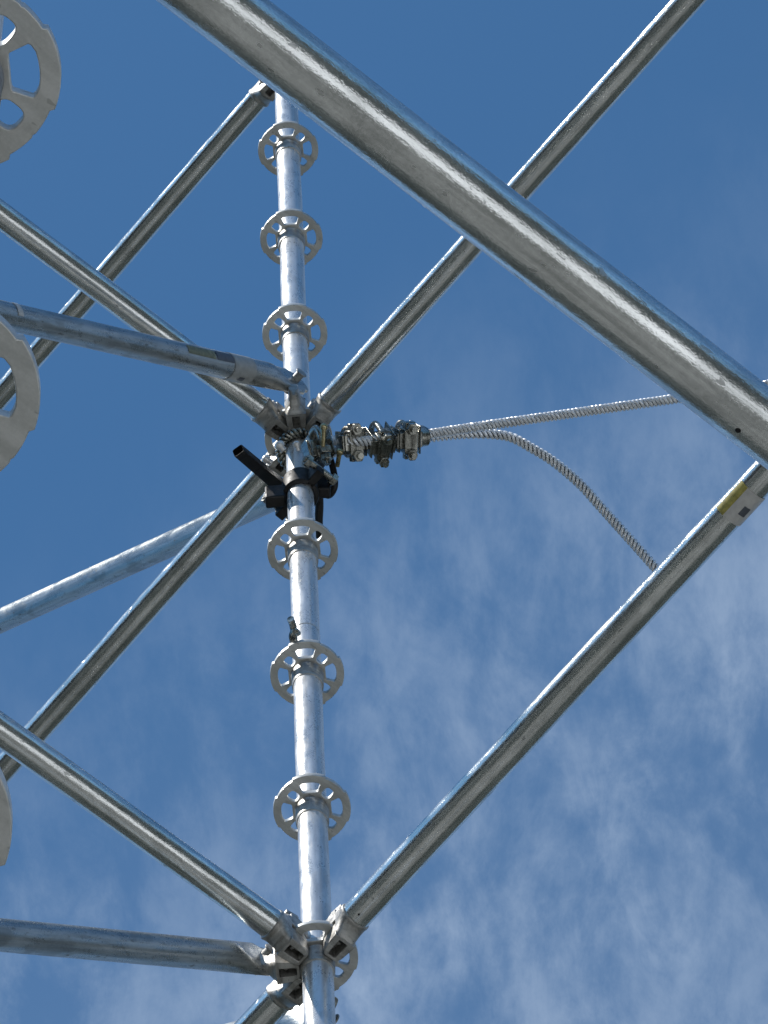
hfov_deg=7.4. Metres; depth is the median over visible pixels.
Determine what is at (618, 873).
sky
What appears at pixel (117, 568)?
diagonal brace
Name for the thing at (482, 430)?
wire rope
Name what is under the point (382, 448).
rope clip
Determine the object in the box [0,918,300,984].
diagonal brace
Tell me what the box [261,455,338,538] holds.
pole coupler
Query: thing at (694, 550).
scaffold ledger
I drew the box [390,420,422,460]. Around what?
rope clip
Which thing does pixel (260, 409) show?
scaffold ledger
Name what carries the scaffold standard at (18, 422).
on the pavement
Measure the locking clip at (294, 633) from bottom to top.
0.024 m
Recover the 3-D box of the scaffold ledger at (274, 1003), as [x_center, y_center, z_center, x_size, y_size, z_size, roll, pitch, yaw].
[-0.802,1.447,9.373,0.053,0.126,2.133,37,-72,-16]
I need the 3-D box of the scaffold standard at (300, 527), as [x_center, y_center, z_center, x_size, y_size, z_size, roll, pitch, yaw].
[-0.174,-0.392,11.423,0.120,2.951,0.120,37,-72,-16]
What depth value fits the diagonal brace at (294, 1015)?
9.09 m
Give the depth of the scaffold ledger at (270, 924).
8.92 m
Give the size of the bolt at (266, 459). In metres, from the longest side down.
0.020 x 0.018 x 0.018 m
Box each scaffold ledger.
[0,81,274,409]
[0,198,289,440]
[0,441,285,783]
[0,710,308,964]
[156,0,767,469]
[234,975,302,1023]
[305,0,706,429]
[323,461,767,961]
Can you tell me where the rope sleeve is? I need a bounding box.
[420,425,430,446]
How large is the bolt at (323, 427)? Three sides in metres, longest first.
0.042 x 0.014 x 0.014 m
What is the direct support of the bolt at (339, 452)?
attached to the rope clip at (324, 455)
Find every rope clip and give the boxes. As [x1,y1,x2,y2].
[301,425,335,466]
[335,423,368,461]
[365,421,396,467]
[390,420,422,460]
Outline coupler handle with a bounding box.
[233,445,282,485]
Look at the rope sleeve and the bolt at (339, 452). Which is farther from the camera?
the rope sleeve
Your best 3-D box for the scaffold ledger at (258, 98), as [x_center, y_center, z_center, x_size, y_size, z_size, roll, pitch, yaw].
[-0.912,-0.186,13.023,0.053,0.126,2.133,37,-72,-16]
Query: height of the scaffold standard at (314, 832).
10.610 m
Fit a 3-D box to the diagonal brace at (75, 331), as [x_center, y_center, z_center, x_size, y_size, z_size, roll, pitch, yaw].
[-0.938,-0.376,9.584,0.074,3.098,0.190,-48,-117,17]
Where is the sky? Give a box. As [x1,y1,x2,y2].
[0,0,767,1023]
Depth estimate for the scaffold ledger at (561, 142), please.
10.64 m
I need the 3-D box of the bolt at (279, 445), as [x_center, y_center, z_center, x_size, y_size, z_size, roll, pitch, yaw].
[-0.188,-0.119,10.690,0.020,0.020,0.021,-38,-85,14]
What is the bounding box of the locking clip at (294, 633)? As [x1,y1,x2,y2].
[287,616,300,642]
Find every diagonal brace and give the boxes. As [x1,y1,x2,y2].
[0,300,307,432]
[0,500,274,633]
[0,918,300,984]
[226,997,338,1023]
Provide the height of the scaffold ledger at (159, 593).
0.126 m
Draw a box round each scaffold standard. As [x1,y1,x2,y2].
[0,0,60,865]
[258,80,337,631]
[270,624,357,1023]
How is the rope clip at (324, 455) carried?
attached to the wire rope
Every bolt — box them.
[262,455,272,464]
[274,440,285,452]
[293,441,300,450]
[320,423,327,445]
[335,448,343,466]
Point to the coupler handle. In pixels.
(259, 468)
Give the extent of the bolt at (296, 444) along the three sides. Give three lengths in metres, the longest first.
0.018 x 0.013 x 0.013 m
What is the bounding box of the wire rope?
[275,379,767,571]
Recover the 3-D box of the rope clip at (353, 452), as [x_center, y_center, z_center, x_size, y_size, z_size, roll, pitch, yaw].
[-0.060,-0.127,10.719,0.051,0.088,0.070,-5,-86,-23]
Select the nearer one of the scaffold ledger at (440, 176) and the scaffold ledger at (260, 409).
the scaffold ledger at (440, 176)

